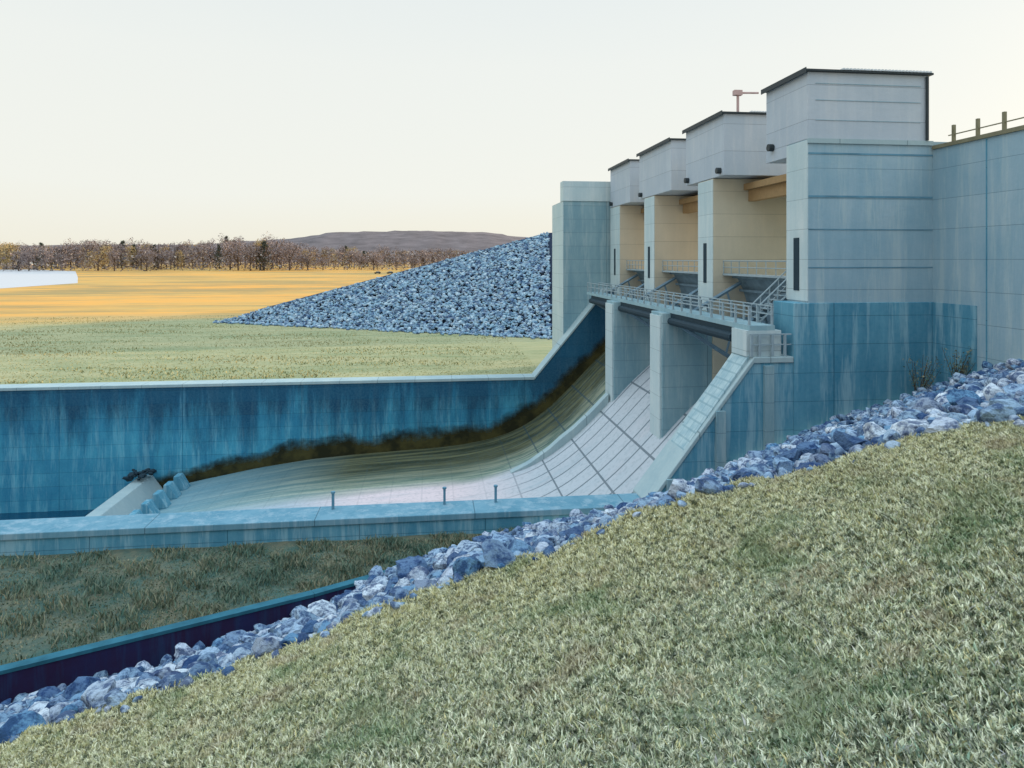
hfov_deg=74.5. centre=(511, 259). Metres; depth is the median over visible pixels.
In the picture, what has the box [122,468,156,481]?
debris heap
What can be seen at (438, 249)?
bare tree
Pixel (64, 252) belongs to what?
bare tree
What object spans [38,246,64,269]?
bare tree
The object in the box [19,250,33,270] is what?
bare tree
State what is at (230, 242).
bare tree
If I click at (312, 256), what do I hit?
tan tree
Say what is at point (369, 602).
riprap rock
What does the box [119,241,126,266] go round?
pine tree
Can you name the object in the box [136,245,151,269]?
bare tree
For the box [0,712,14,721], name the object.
riprap rock
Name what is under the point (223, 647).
riprap rock
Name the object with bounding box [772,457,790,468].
riprap rock
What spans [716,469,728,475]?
riprap rock
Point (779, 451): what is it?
riprap rock
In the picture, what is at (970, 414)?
riprap rock
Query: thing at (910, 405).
riprap rock
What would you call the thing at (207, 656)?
riprap rock
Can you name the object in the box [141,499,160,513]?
baffle block
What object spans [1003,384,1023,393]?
riprap rock
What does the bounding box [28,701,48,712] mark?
riprap rock
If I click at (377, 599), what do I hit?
riprap rock
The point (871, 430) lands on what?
riprap rock
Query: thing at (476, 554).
riprap rock
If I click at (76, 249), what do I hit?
bare tree
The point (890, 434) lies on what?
riprap rock
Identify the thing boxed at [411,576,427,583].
riprap rock
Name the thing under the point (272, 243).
bare tree
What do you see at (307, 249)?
bare tree
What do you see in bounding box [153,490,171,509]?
baffle block
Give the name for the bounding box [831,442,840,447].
riprap rock
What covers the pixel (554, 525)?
riprap rock
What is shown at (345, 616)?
riprap rock
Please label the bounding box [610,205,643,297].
spillway pier
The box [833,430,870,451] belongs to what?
riprap rock
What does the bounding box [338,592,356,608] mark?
riprap rock
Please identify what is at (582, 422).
divider wall
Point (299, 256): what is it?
bare tree
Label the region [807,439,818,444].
riprap rock
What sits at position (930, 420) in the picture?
riprap rock
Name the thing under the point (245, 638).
riprap rock
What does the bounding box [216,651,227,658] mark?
riprap rock
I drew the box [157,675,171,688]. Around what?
riprap rock
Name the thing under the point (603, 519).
riprap rock
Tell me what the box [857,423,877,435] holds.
riprap rock
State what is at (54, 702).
riprap rock
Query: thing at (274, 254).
bare tree
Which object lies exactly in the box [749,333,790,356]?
platform railing
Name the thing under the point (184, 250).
bare tree
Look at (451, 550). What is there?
riprap rock
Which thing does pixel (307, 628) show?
riprap rock
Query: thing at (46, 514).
outlet water
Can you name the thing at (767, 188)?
bridge span
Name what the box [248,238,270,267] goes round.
tan tree
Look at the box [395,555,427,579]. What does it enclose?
riprap rock
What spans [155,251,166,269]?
bare tree
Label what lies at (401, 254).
bare tree
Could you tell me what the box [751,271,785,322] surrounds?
access stair
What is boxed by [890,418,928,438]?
riprap rock
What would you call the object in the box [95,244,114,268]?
tan tree
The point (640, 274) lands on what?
radial gate
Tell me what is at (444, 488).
marker post
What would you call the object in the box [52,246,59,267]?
pine tree
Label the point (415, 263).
bare tree
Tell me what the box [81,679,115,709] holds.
riprap rock
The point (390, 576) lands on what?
riprap rock
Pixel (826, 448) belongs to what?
riprap rock
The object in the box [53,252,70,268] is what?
bare tree
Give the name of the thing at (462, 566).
riprap rock
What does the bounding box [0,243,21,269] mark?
tan tree
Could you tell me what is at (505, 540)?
riprap rock
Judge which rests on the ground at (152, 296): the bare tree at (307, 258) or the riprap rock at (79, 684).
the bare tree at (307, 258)
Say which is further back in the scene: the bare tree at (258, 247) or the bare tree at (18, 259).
the bare tree at (258, 247)
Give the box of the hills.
[1,230,528,262]
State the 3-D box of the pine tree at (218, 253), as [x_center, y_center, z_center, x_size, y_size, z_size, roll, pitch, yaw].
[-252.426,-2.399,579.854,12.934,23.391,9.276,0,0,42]
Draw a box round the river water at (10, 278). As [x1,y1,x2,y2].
[0,269,77,287]
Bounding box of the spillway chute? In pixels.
[140,352,695,512]
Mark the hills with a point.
(362, 241)
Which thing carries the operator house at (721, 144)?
on the spillway pier at (734, 223)
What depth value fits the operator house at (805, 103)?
41.00 m
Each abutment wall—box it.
[552,181,609,347]
[932,125,1023,385]
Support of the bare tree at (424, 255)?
on the ground at (152, 296)
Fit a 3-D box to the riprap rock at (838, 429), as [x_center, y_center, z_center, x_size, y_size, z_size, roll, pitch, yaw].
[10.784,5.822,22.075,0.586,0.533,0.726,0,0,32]
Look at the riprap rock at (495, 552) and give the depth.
8.17 m
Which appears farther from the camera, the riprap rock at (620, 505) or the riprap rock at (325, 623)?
the riprap rock at (620, 505)
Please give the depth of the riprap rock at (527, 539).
17.46 m
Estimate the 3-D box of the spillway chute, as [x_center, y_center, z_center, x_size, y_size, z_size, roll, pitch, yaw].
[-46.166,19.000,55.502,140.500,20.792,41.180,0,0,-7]
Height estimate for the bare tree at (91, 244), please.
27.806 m
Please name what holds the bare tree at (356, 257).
on the ground at (152, 296)
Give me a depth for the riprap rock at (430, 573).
12.21 m
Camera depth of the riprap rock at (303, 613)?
16.71 m
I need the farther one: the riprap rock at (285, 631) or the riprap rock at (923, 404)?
the riprap rock at (923, 404)
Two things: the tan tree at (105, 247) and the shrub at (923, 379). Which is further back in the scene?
the tan tree at (105, 247)
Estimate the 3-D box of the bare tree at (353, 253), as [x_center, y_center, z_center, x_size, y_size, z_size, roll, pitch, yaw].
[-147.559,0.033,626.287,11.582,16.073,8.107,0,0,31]
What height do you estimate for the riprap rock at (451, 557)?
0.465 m
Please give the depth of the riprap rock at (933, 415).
9.73 m
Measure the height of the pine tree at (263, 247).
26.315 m
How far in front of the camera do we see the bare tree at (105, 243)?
613.09 m
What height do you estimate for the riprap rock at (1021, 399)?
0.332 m
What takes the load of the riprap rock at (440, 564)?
on the riprap bed
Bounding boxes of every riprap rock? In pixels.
[0,710,45,743]
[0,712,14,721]
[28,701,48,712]
[45,695,65,708]
[49,702,68,726]
[62,676,100,698]
[70,690,84,700]
[71,699,82,707]
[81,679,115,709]
[104,688,126,706]
[115,668,137,680]
[116,680,129,687]
[117,677,136,681]
[135,673,160,686]
[135,678,158,687]
[149,667,171,679]
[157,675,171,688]
[163,664,175,670]
[174,642,195,659]
[174,669,187,671]
[175,658,186,669]
[181,655,199,668]
[186,661,196,668]
[188,661,216,676]
[197,652,217,663]
[198,647,219,655]
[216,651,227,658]
[217,643,230,650]
[220,653,234,666]
[222,630,246,646]
[226,645,250,653]
[238,632,258,642]
[238,635,255,643]
[240,642,252,648]
[252,637,279,658]
[253,633,276,641]
[257,628,269,635]
[268,620,286,632]
[276,619,297,635]
[279,627,291,637]
[280,632,299,647]
[288,623,303,633]
[291,617,311,626]
[294,609,306,618]
[298,610,317,619]
[301,619,317,633]
[307,599,335,616]
[317,620,329,633]
[338,592,349,599]
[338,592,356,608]
[338,602,359,616]
[342,597,357,606]
[342,612,354,621]
[353,593,365,600]
[362,583,384,600]
[364,599,373,607]
[370,576,387,584]
[373,595,393,605]
[377,578,387,585]
[387,573,396,580]
[388,589,408,596]
[394,577,410,586]
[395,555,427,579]
[407,565,428,579]
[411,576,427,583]
[414,579,436,589]
[426,570,440,578]
[427,557,437,566]
[429,571,442,578]
[432,559,446,569]
[436,574,451,586]
[441,566,452,575]
[443,547,459,558]
[446,551,460,566]
[452,553,469,561]
[452,556,483,579]
[457,540,478,552]
[472,551,482,558]
[478,554,487,566]
[482,539,516,567]
[492,533,514,547]
[507,539,533,553]
[520,529,537,534]
[524,536,533,542]
[531,533,554,548]
[534,542,547,552]
[537,535,555,543]
[541,529,558,535]
[548,521,571,530]
[557,525,570,534]
[565,525,584,537]
[566,534,577,543]
[584,515,595,522]
[589,508,603,516]
[592,517,600,522]
[599,514,611,525]
[604,508,618,517]
[613,512,627,522]
[617,502,626,509]
[618,506,634,513]
[626,503,639,508]
[637,497,654,505]
[653,492,663,497]
[656,495,674,509]
[668,478,688,500]
[694,478,723,495]
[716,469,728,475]
[729,467,756,480]
[737,457,751,469]
[748,464,768,469]
[749,458,766,465]
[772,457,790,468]
[773,448,801,461]
[774,448,789,455]
[776,461,795,473]
[794,462,823,471]
[796,442,818,454]
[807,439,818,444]
[816,435,830,444]
[819,443,836,455]
[831,428,845,437]
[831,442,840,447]
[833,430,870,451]
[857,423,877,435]
[862,422,886,440]
[883,429,900,441]
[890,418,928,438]
[891,406,902,417]
[895,409,923,419]
[907,398,919,408]
[911,397,946,412]
[923,413,941,420]
[924,417,960,433]
[927,410,946,416]
[927,417,936,424]
[946,388,984,405]
[948,404,972,414]
[955,397,979,404]
[967,409,977,418]
[969,403,1015,422]
[976,390,983,396]
[982,382,1004,401]
[989,397,1021,407]
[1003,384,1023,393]
[1005,392,1014,397]
[1019,395,1023,402]
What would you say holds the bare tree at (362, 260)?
on the ground at (152, 296)
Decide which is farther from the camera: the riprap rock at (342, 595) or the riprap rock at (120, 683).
the riprap rock at (342, 595)
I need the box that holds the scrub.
[0,249,475,270]
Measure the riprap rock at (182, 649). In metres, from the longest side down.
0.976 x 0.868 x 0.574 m
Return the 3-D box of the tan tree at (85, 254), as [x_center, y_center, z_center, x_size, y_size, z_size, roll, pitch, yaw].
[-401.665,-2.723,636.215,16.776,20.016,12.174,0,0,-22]
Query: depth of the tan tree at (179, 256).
568.29 m
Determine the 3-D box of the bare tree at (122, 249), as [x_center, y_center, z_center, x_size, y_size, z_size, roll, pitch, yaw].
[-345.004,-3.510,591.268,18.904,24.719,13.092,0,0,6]
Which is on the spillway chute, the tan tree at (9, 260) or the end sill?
the end sill
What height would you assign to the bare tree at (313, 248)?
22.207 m
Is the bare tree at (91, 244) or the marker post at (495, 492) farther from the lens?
the bare tree at (91, 244)
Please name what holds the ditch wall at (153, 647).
on the ditch floor
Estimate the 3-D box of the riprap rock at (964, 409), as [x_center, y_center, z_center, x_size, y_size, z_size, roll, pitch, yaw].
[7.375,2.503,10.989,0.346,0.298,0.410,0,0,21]
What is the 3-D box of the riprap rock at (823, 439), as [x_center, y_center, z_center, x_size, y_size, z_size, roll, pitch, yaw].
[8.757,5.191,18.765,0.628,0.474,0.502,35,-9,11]
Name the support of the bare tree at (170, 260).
on the ground at (152, 296)
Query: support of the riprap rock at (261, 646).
on the riprap bed
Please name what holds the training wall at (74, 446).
on the spillway chute
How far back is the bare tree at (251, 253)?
540.79 m
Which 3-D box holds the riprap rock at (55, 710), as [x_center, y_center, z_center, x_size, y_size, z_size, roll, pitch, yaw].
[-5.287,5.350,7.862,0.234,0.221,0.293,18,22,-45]
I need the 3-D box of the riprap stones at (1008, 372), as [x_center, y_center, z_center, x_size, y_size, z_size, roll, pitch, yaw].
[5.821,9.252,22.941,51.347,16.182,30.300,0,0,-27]
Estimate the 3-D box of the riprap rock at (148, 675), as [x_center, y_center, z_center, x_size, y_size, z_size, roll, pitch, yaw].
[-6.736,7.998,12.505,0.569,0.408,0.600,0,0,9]
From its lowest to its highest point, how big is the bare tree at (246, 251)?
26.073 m
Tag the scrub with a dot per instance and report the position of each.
(84, 265)
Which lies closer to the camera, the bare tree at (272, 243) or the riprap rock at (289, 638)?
the riprap rock at (289, 638)
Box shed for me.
[2,261,36,268]
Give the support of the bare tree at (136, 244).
on the ground at (152, 296)
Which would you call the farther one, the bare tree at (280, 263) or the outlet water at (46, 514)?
the bare tree at (280, 263)
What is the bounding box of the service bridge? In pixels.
[587,282,780,356]
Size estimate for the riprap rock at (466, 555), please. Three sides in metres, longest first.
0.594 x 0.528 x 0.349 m
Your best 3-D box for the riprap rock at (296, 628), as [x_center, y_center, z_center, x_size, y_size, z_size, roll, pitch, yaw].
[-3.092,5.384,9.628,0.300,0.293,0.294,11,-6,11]
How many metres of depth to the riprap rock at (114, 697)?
7.21 m
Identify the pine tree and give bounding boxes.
[35,242,45,268]
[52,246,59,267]
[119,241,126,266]
[127,244,138,267]
[150,244,157,268]
[214,244,224,268]
[255,241,275,270]
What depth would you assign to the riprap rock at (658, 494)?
15.94 m
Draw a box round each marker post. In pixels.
[331,491,334,509]
[442,486,446,504]
[494,484,497,501]
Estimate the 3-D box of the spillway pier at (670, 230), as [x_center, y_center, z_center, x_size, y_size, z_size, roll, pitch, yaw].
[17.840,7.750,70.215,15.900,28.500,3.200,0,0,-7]
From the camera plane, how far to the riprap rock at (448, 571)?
9.24 m
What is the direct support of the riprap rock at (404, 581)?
on the riprap bed
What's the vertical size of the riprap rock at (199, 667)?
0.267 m
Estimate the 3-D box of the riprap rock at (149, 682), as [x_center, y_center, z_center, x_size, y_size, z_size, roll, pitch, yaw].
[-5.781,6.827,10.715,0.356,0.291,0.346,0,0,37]
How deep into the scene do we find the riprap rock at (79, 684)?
15.45 m
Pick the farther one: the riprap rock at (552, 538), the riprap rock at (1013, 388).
the riprap rock at (1013, 388)
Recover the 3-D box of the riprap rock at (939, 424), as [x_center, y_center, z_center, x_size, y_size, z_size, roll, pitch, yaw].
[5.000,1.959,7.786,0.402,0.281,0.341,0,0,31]
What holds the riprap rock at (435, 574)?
on the riprap bed
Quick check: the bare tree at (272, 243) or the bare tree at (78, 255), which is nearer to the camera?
the bare tree at (78, 255)
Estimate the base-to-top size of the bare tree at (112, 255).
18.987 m
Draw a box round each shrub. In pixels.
[903,355,943,390]
[942,347,977,376]
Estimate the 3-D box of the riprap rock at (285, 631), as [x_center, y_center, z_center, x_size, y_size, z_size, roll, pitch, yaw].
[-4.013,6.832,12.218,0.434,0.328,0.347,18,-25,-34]
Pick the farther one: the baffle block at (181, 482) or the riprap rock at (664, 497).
the baffle block at (181, 482)
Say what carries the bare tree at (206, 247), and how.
on the ground at (152, 296)
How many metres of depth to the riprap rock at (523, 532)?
25.50 m
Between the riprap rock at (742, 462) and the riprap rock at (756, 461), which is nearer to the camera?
the riprap rock at (756, 461)
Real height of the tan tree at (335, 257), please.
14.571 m
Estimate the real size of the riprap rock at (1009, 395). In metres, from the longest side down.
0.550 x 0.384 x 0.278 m
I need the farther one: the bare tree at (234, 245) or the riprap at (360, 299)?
the bare tree at (234, 245)
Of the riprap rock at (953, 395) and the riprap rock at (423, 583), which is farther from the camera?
the riprap rock at (953, 395)
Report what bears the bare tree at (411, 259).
on the ground at (152, 296)
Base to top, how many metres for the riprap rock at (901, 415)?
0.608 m
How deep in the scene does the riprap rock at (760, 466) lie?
12.70 m
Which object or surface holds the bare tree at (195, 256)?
on the ground at (152, 296)
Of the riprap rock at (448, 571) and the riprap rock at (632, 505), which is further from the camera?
the riprap rock at (632, 505)
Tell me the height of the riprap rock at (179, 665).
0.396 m
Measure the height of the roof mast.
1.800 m
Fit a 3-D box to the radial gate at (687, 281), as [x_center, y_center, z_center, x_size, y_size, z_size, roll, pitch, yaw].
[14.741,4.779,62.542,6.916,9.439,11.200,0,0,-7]
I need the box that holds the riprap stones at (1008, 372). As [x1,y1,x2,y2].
[0,358,1023,742]
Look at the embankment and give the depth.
148.13 m
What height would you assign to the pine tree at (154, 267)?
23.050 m
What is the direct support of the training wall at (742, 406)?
on the spillway chute
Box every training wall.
[0,288,613,512]
[0,352,793,555]
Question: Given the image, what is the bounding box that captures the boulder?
[878,418,901,427]
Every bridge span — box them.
[679,195,697,213]
[744,174,785,201]
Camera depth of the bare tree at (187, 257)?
577.96 m
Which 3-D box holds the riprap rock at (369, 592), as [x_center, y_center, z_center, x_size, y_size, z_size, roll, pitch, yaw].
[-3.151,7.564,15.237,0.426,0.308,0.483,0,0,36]
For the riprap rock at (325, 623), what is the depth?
8.13 m
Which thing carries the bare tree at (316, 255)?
on the ground at (152, 296)
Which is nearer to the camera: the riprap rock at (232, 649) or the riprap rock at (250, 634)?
the riprap rock at (232, 649)
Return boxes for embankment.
[237,233,551,335]
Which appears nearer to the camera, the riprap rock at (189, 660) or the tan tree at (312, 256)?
the riprap rock at (189, 660)
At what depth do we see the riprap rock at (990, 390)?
16.12 m
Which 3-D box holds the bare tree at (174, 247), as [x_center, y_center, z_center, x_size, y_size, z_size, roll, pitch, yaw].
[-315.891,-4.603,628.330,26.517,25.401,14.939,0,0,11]
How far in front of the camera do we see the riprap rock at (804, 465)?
8.13 m
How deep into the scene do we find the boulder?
15.13 m
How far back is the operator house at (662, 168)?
65.63 m
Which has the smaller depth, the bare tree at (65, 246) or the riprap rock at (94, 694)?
the riprap rock at (94, 694)
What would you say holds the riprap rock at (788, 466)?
on the riprap bed
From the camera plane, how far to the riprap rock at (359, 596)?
15.85 m
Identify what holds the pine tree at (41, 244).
on the ground at (152, 296)
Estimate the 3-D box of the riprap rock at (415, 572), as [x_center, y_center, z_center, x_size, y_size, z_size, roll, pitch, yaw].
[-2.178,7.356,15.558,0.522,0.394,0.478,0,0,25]
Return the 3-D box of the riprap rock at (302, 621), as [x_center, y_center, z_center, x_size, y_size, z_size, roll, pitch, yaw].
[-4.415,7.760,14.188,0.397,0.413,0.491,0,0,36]
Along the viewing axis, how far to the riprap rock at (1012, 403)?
8.82 m
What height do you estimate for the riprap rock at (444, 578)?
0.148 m
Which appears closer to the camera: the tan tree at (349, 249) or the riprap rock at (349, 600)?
the riprap rock at (349, 600)
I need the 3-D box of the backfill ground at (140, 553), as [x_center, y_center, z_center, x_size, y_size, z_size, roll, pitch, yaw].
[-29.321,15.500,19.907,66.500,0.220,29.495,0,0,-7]
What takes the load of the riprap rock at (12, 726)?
on the riprap bed
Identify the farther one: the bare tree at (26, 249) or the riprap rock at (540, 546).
the bare tree at (26, 249)
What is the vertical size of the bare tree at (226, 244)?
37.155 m
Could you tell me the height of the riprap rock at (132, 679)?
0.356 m
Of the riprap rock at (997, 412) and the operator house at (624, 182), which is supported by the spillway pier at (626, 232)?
the operator house at (624, 182)
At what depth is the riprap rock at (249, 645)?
14.18 m
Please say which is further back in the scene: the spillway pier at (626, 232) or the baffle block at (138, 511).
the spillway pier at (626, 232)
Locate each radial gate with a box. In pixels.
[589,260,643,309]
[618,260,697,326]
[667,260,786,357]
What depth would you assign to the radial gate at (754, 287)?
50.94 m
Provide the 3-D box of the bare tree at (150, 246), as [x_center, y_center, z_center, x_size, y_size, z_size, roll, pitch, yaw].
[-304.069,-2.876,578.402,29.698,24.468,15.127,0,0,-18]
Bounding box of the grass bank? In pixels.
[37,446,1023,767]
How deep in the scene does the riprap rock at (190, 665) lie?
13.22 m
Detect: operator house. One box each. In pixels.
[608,158,643,207]
[636,137,697,198]
[682,110,785,185]
[761,67,933,163]
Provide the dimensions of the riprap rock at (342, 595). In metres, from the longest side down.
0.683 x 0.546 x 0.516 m
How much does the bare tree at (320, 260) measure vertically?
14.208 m
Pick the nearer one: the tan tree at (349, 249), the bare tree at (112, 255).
the bare tree at (112, 255)
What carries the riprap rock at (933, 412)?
on the riprap bed
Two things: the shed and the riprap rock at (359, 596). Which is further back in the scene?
the shed
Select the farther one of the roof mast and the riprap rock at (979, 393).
the roof mast
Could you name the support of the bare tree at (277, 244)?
on the ground at (152, 296)
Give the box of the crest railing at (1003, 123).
[948,111,1023,140]
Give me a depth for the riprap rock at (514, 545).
9.41 m
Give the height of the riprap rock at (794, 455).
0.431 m
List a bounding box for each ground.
[0,262,551,383]
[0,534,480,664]
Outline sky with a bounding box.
[0,0,1023,245]
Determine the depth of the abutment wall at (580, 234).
85.14 m
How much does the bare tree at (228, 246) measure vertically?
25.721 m
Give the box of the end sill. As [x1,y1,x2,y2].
[85,475,162,516]
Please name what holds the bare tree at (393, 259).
on the ground at (152, 296)
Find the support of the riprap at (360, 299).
on the embankment
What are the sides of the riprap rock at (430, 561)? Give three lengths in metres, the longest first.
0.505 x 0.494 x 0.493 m
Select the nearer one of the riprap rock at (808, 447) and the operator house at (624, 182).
the riprap rock at (808, 447)
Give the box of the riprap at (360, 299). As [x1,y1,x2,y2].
[213,232,551,339]
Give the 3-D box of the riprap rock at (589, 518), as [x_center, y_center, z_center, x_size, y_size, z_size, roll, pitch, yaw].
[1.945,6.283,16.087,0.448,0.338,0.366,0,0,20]
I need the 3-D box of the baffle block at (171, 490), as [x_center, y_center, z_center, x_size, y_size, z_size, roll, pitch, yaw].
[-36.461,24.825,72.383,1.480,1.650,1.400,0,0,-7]
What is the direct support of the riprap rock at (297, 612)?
on the riprap bed
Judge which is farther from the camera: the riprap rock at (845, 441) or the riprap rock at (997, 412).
the riprap rock at (845, 441)
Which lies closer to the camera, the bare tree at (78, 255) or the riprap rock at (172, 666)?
the riprap rock at (172, 666)
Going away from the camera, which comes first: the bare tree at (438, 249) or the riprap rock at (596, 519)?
the riprap rock at (596, 519)
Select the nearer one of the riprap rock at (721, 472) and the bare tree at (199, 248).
the riprap rock at (721, 472)
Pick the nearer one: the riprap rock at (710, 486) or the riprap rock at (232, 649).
the riprap rock at (710, 486)
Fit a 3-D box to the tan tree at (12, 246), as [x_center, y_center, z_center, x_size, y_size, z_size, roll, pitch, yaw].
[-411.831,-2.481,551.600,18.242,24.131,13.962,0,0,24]
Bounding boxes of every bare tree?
[7,251,28,270]
[17,243,48,269]
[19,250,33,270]
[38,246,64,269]
[52,245,74,265]
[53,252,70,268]
[54,245,74,262]
[59,242,84,267]
[67,243,88,265]
[77,239,98,261]
[79,239,101,264]
[85,249,99,268]
[92,239,117,262]
[108,248,119,270]
[111,242,129,267]
[124,238,140,257]
[125,237,145,262]
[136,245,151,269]
[137,248,156,269]
[139,242,174,268]
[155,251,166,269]
[163,241,185,265]
[164,250,176,268]
[176,246,186,264]
[182,248,208,266]
[184,251,201,268]
[194,244,209,267]
[197,238,216,265]
[205,246,223,264]
[215,233,236,265]
[217,239,245,269]
[221,241,255,270]
[222,237,246,265]
[231,241,255,267]
[232,237,245,264]
[242,246,257,270]
[249,244,275,269]
[257,240,280,258]
[267,245,280,268]
[268,240,289,268]
[269,236,284,265]
[278,238,300,268]
[279,240,298,269]
[292,243,311,262]
[293,248,306,267]
[298,251,313,269]
[310,246,318,260]
[311,250,320,268]
[315,256,329,269]
[337,245,350,263]
[345,251,356,266]
[349,252,357,267]
[352,249,365,268]
[357,251,367,269]
[366,252,383,269]
[380,247,391,262]
[386,255,400,266]
[396,247,408,259]
[406,253,417,265]
[412,257,420,267]
[417,251,432,265]
[424,248,436,263]
[433,248,442,260]
[444,248,457,257]
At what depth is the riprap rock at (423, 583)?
8.74 m
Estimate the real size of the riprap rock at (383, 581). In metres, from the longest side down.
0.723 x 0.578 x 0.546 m
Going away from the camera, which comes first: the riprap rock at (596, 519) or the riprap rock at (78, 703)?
the riprap rock at (78, 703)
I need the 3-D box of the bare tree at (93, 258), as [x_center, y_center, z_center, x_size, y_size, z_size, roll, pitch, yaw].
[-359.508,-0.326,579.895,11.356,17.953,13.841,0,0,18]
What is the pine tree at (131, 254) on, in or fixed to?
on the ground at (152, 296)
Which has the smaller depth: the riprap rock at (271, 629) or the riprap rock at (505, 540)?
the riprap rock at (505, 540)
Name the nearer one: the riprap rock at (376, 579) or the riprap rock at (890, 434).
the riprap rock at (890, 434)
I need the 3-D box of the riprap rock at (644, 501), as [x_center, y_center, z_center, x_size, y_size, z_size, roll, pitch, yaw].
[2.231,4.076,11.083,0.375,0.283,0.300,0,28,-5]
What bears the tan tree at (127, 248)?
on the ground at (152, 296)
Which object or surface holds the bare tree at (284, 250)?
on the ground at (152, 296)
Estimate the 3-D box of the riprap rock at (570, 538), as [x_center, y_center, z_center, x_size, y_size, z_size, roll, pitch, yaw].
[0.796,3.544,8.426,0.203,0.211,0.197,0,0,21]
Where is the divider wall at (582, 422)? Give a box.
[510,393,608,473]
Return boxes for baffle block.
[129,509,142,514]
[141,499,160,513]
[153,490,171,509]
[163,481,181,499]
[173,473,190,490]
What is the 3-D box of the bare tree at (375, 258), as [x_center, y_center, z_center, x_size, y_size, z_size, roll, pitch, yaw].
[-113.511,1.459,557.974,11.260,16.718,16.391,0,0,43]
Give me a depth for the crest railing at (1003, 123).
38.57 m
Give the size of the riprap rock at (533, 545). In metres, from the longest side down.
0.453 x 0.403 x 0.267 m
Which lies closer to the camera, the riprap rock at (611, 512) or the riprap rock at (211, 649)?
the riprap rock at (611, 512)
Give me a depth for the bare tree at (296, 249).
571.21 m
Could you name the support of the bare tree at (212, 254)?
on the ground at (152, 296)
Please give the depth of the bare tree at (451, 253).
658.86 m
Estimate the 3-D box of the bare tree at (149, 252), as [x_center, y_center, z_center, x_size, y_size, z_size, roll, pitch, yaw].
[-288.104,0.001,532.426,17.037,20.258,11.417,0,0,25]
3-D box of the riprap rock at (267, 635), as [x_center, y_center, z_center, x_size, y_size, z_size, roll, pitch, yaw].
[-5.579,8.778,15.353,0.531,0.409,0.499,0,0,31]
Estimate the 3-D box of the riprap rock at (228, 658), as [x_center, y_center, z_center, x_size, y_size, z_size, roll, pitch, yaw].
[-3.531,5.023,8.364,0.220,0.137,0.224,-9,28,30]
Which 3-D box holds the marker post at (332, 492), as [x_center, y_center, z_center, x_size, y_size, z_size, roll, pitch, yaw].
[-10.246,13.779,38.526,0.222,0.998,0.222,0,0,16]
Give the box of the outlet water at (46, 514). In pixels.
[0,510,92,519]
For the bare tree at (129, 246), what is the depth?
611.50 m
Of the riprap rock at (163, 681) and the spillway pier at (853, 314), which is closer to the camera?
the riprap rock at (163, 681)
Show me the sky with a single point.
(156, 122)
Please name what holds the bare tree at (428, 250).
on the ground at (152, 296)
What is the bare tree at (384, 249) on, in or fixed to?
on the ground at (152, 296)
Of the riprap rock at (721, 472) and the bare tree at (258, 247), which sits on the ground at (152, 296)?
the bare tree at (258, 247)
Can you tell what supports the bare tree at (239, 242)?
on the ground at (152, 296)
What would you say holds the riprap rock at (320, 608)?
on the riprap bed
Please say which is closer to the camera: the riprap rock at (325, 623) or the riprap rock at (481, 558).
the riprap rock at (325, 623)
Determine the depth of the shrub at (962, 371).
38.29 m
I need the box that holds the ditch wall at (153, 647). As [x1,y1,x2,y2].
[0,570,384,702]
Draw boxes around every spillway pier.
[605,196,697,401]
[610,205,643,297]
[650,179,785,439]
[773,138,945,434]
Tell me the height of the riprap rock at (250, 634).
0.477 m
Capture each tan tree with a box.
[0,242,19,269]
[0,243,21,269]
[79,246,93,266]
[84,250,110,270]
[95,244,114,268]
[122,243,150,267]
[174,250,185,268]
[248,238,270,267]
[302,249,315,266]
[330,253,338,263]
[343,246,359,266]
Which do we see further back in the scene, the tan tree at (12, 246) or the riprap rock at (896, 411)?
the tan tree at (12, 246)
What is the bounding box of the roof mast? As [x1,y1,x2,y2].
[732,90,758,111]
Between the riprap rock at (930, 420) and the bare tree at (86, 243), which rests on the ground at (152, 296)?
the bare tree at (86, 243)
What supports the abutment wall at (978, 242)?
on the crest embankment
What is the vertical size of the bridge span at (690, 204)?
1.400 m
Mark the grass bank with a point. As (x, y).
(751, 706)
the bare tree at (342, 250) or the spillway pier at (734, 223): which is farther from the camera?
the bare tree at (342, 250)
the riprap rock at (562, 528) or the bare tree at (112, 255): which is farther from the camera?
the bare tree at (112, 255)

